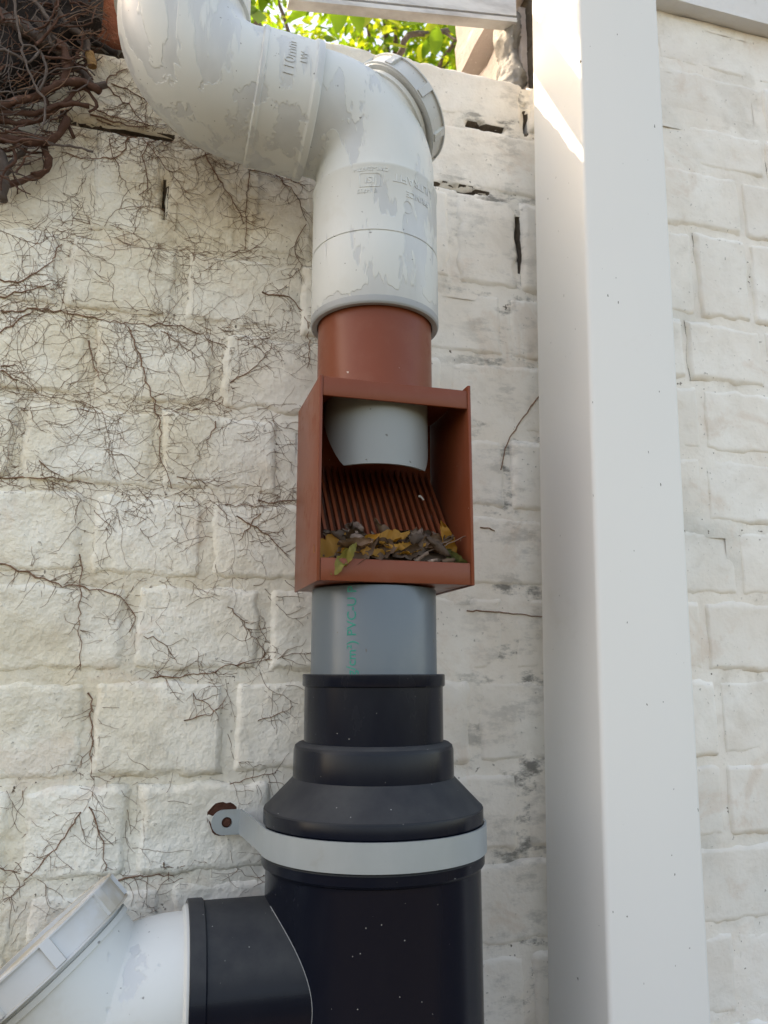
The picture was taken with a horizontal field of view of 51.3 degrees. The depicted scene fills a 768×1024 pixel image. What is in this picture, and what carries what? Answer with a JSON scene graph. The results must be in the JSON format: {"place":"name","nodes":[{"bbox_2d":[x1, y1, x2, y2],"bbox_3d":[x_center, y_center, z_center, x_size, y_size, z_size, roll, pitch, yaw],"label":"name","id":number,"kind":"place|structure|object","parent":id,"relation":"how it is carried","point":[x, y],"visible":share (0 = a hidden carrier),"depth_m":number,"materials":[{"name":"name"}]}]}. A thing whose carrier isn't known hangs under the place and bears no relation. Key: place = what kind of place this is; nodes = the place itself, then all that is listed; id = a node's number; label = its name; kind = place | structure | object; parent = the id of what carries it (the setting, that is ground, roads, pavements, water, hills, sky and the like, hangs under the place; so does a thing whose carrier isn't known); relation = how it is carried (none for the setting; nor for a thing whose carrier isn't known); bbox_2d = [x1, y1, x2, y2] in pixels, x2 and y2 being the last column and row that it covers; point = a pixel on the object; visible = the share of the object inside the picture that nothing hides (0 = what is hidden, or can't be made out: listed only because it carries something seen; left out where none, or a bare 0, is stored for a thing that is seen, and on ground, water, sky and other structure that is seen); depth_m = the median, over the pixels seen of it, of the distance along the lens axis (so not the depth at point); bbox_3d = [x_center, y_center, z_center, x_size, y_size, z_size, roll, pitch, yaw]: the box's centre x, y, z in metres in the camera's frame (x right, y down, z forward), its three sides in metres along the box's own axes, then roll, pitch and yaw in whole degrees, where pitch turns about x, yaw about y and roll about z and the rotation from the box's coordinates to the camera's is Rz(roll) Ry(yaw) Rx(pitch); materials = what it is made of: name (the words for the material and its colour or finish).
{"place":"outdoors","nodes":[
{"label":"outdoors","id":0,"kind":"place"},
{"bbox_2d":[263,0,450,64],"label":"sky","id":1,"kind":"structure","parent":0,"point":[378,41],"materials":[{"name":"white"}]},
{"label":"ground","id":2,"kind":"structure","parent":0,"visible":0},
{"bbox_2d":[0,874,189,1023],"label":"access bend","id":3,"kind":"object","parent":2,"relation":"on","point":[94,954],"visible":1,"depth_m":0.56,"materials":[{"name":"white plastic"}]},
{"bbox_2d":[186,826,484,1023],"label":"pipe tee","id":4,"kind":"object","parent":2,"relation":"on","point":[294,946],"visible":0.62,"depth_m":0.59,"materials":[{"name":"black plastic"}]},
{"bbox_2d":[263,674,483,841],"bbox_3d":[-0.009,0.203,0.694,0.186,0.122,0.186,3,-12,-16],"label":"pipe reducer","id":5,"kind":"object","parent":4,"relation":"on","point":[373,757],"visible":0.98,"depth_m":0.64,"materials":[{"name":"black plastic"}]},
{"bbox_2d":[311,584,436,673],"bbox_3d":[-0.009,0.128,0.709,0.111,0.116,0.111,3,-12,-16],"label":"grey pipe","id":6,"kind":"object","parent":5,"relation":"on","point":[373,629],"visible":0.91,"depth_m":0.67,"materials":[{"name":"plastic"}]},
{"bbox_2d":[295,305,474,595],"bbox_3d":[-0.004,-0.059,0.745,0.138,0.262,0.114,3,-12,-16],"label":"leaf filter box","id":7,"kind":"object","parent":6,"relation":"on","point":[384,431],"visible":0.96,"depth_m":0.71,"materials":[{"name":"plastic"}]},
{"bbox_2d":[320,532,346,557],"bbox_3d":[-0.045,0.028,0.667,0.028,0.026,0.010,1,-11,-6],"label":"dead leaf","id":8,"kind":"object","parent":7,"relation":"in","point":[329,546],"visible":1,"depth_m":0.67,"materials":[{"name":"yellow plant"}]},
{"bbox_2d":[330,543,356,574],"bbox_3d":[-0.033,0.039,0.656,0.012,0.035,0.008,36,-14,12],"label":"dead leaf","id":9,"kind":"object","parent":7,"relation":"in","point":[347,554],"visible":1,"depth_m":0.66,"materials":[{"name":"plant"}]},
{"bbox_2d":[345,529,354,538],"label":"dead leaf","id":10,"kind":"object","parent":7,"relation":"in","point":[352,531],"visible":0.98,"depth_m":0.67,"materials":[{"name":"brown plant"}]},
{"bbox_2d":[328,537,377,562],"bbox_3d":[-0.028,0.033,0.666,0.046,0.026,0.011,2,-11,-9],"label":"dead leaf","id":11,"kind":"object","parent":7,"relation":"in","point":[359,555],"visible":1,"depth_m":0.67,"materials":[{"name":"brown plant"}]},
{"bbox_2d":[337,537,373,548],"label":"dead leaf","id":12,"kind":"object","parent":7,"relation":"in","point":[361,542],"visible":1,"depth_m":0.66,"materials":[{"name":"brown plant"}]},
{"bbox_2d":[347,527,366,535],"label":"dead leaf","id":13,"kind":"object","parent":7,"relation":"in","point":[359,531],"visible":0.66,"depth_m":0.69,"materials":[{"name":"plant"}]},
{"bbox_2d":[355,546,384,556],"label":"dead leaf","id":14,"kind":"object","parent":7,"relation":"in","point":[375,552],"visible":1,"depth_m":0.67,"materials":[{"name":"plant"}]},
{"bbox_2d":[364,533,379,546],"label":"dead leaf","id":15,"kind":"object","parent":7,"relation":"in","point":[374,536],"visible":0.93,"depth_m":0.67,"materials":[{"name":"yellow plant"}]},
{"bbox_2d":[302,49,444,339],"bbox_3d":[-0.026,-0.316,0.792,0.175,0.287,0.124,3,-12,-16],"label":"access bend","id":16,"kind":"object","parent":7,"relation":"on","point":[377,142],"visible":0.92,"depth_m":0.74,"materials":[{"name":"white plastic"}]},
{"bbox_2d":[114,0,325,181],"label":"pipe bend","id":17,"kind":"object","parent":16,"relation":"on","point":[227,80],"visible":1,"depth_m":0.73,"materials":[{"name":"white plastic"}]},
{"bbox_2d":[341,529,409,549],"bbox_3d":[-0.007,0.025,0.679,0.064,0.013,0.012,-10,-30,-24],"label":"dead leaf","id":18,"kind":"object","parent":7,"relation":"in","point":[394,535],"visible":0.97,"depth_m":0.69,"materials":[{"name":"yellow plant"}]},
{"bbox_2d":[350,534,363,537],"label":"dead leaf","id":19,"kind":"object","parent":18,"relation":"on","point":[355,535],"visible":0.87,"depth_m":0.67,"materials":[{"name":"grey plant"}]},
{"bbox_2d":[322,551,445,561],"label":"leaf mulch","id":20,"kind":"object","parent":7,"relation":"on","point":[434,555],"visible":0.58,"depth_m":0.69,"materials":[{"name":"brown plant"}]},
{"bbox_2d":[374,517,397,543],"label":"dead leaf","id":21,"kind":"object","parent":20,"relation":"on","point":[382,528],"visible":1,"depth_m":0.69,"materials":[{"name":"plant"}]},
{"bbox_2d":[395,537,406,542],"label":"dead leaf","id":22,"kind":"object","parent":20,"relation":"on","point":[401,540],"visible":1,"depth_m":0.69,"materials":[{"name":"plant"}]},
{"bbox_2d":[389,530,431,559],"bbox_3d":[0.023,0.028,0.694,0.052,0.010,0.012,-23,-34,-39],"label":"dead leaf","id":23,"kind":"object","parent":20,"relation":"on","point":[428,532],"visible":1,"depth_m":0.71,"materials":[{"name":"brown plant"}]},
{"bbox_2d":[408,533,430,551],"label":"dead leaf","id":24,"kind":"object","parent":20,"relation":"on","point":[416,538],"visible":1,"depth_m":0.69,"materials":[{"name":"grey plant"}]},
{"label":"dead leaf","id":25,"kind":"object","parent":20,"relation":"on","visible":0},
{"bbox_2d":[323,528,357,547],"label":"dead leaf","id":26,"kind":"object","parent":25,"relation":"on","point":[338,534],"visible":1,"depth_m":0.67,"materials":[{"name":"plant"}]},
{"label":"dead leaf","id":27,"kind":"object","parent":20,"relation":"on","visible":0},
{"bbox_2d":[344,521,363,530],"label":"dead leaf","id":28,"kind":"object","parent":27,"relation":"on","point":[358,525],"visible":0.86,"depth_m":0.70,"materials":[{"name":"grey plant"}]},
{"bbox_2d":[371,536,396,559],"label":"dead leaf","id":29,"kind":"object","parent":7,"relation":"in","point":[386,555],"visible":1,"depth_m":0.68,"materials":[{"name":"brown plant"}]},
{"bbox_2d":[379,541,411,555],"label":"dead leaf","id":30,"kind":"object","parent":7,"relation":"in","point":[400,546],"visible":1,"depth_m":0.68,"materials":[{"name":"yellow plant"}]},
{"bbox_2d":[386,542,425,554],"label":"dead leaf","id":31,"kind":"object","parent":7,"relation":"in","point":[405,545],"visible":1,"depth_m":0.68,"materials":[{"name":"yellow plant"}]},
{"bbox_2d":[392,543,425,559],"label":"dead leaf","id":32,"kind":"object","parent":7,"relation":"in","point":[412,548],"visible":1,"depth_m":0.68,"materials":[{"name":"brown plant"}]},
{"bbox_2d":[405,527,422,542],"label":"dead leaf","id":33,"kind":"object","parent":7,"relation":"in","point":[415,530],"visible":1,"depth_m":0.70,"materials":[{"name":"grey plant"}]},
{"bbox_2d":[412,551,428,560],"bbox_3d":[0.031,0.039,0.684,0.015,0.012,0.007,3,-12,-16],"label":"wood bit","id":34,"kind":"object","parent":7,"relation":"in","point":[420,557],"visible":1,"depth_m":0.68,"materials":[{"name":"grey plant"}]},
{"bbox_2d":[417,536,429,549],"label":"dead leaf","id":35,"kind":"object","parent":7,"relation":"in","point":[423,540],"visible":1,"depth_m":0.69,"materials":[{"name":"plant"}]},
{"bbox_2d":[423,532,451,557],"bbox_3d":[0.046,0.029,0.693,0.032,0.009,0.011,39,-4,-17],"label":"dead leaf","id":36,"kind":"object","parent":7,"relation":"in","point":[439,547],"visible":1,"depth_m":0.69,"materials":[{"name":"plant"}]},
{"bbox_2d":[430,533,453,543],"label":"dead leaf","id":37,"kind":"object","parent":7,"relation":"in","point":[437,537],"visible":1,"depth_m":0.70,"materials":[{"name":"brown plant"}]},
{"bbox_2d":[426,536,464,551],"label":"twig","id":38,"kind":"object","parent":7,"relation":"in","point":[447,543],"visible":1,"depth_m":0.70,"materials":[{"name":"wood"}]},
{"bbox_2d":[440,558,455,561],"bbox_3d":[0.055,0.043,0.690,0.014,0.008,0.007,3,-12,-16],"label":"wood bit","id":39,"kind":"object","parent":7,"relation":"in","point":[449,560],"visible":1,"depth_m":0.69,"materials":[{"name":"brown plant"}]},
{"bbox_2d":[440,520,456,552],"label":"dead leaf","id":40,"kind":"object","parent":7,"relation":"in","point":[445,529],"visible":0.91,"depth_m":0.70,"materials":[{"name":"yellow plant"}]},
{"bbox_2d":[446,548,467,562],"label":"dead leaf","id":41,"kind":"object","parent":7,"relation":"in","point":[458,558],"visible":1,"depth_m":0.69,"materials":[{"name":"green plant"}]},
{"bbox_2d":[250,0,456,69],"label":"broadleaf tree","id":42,"kind":"object","parent":2,"relation":"on","point":[259,15],"depth_m":3.97,"materials":[{"name":"green plant"}]},
{"bbox_2d":[331,14,456,61],"bbox_3d":[0.047,-0.913,1.507,0.293,0.144,0.101,0,-11,-2],"label":"leafy shoot","id":43,"kind":"object","parent":42,"relation":"attached to","point":[433,35],"visible":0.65,"depth_m":1.50,"materials":[{"name":"green plant"}]},
{"bbox_2d":[0,0,767,1023],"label":"brick wall","id":44,"kind":"structure","parent":2,"relation":"on","point":[714,122],"depth_m":0.82,"materials":[{"name":"brick"}]},
{"bbox_2d":[0,0,317,943],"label":"dry creeper","id":45,"kind":"object","parent":44,"relation":"attached to","point":[42,42],"visible":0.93,"depth_m":0.79,"materials":[{"name":"brown plant"}]},
{"bbox_2d":[207,802,486,874],"bbox_3d":[-0.013,0.273,0.684,0.263,0.034,0.202,3,-12,-16],"label":"pipe clamp","id":46,"kind":"object","parent":44,"relation":"attached to","point":[386,858],"visible":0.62,"depth_m":0.60,"materials":[{"name":"white plastic"}]},
{"bbox_2d":[287,0,516,29],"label":"channel beam","id":47,"kind":"structure","parent":44,"relation":"attached to","point":[493,14],"depth_m":1.01,"materials":[{"name":"white metal"}]},
{"bbox_2d":[467,610,541,616],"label":"dry twig","id":48,"kind":"object","parent":44,"relation":"attached to","point":[502,612],"visible":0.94,"depth_m":0.86,"materials":[{"name":"brown plant"}]},
{"bbox_2d":[500,396,538,469],"bbox_3d":[0.155,-0.091,0.907,0.054,0.094,0.004,3,-12,-16],"label":"dry twig","id":49,"kind":"object","parent":44,"relation":"attached to","point":[516,429],"visible":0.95,"depth_m":0.91,"materials":[{"name":"brown plant"}]},
{"bbox_2d":[455,0,767,75],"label":"lintel beam","id":50,"kind":"structure","parent":44,"relation":"on","point":[474,48],"depth_m":1.12,"materials":[{"name":"white paint"}]},
{"bbox_2d":[532,0,710,1023],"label":"square post","id":51,"kind":"object","parent":2,"relation":"on","point":[626,922],"visible":1,"depth_m":0.77,"materials":[{"name":"white paint"}]}
]}

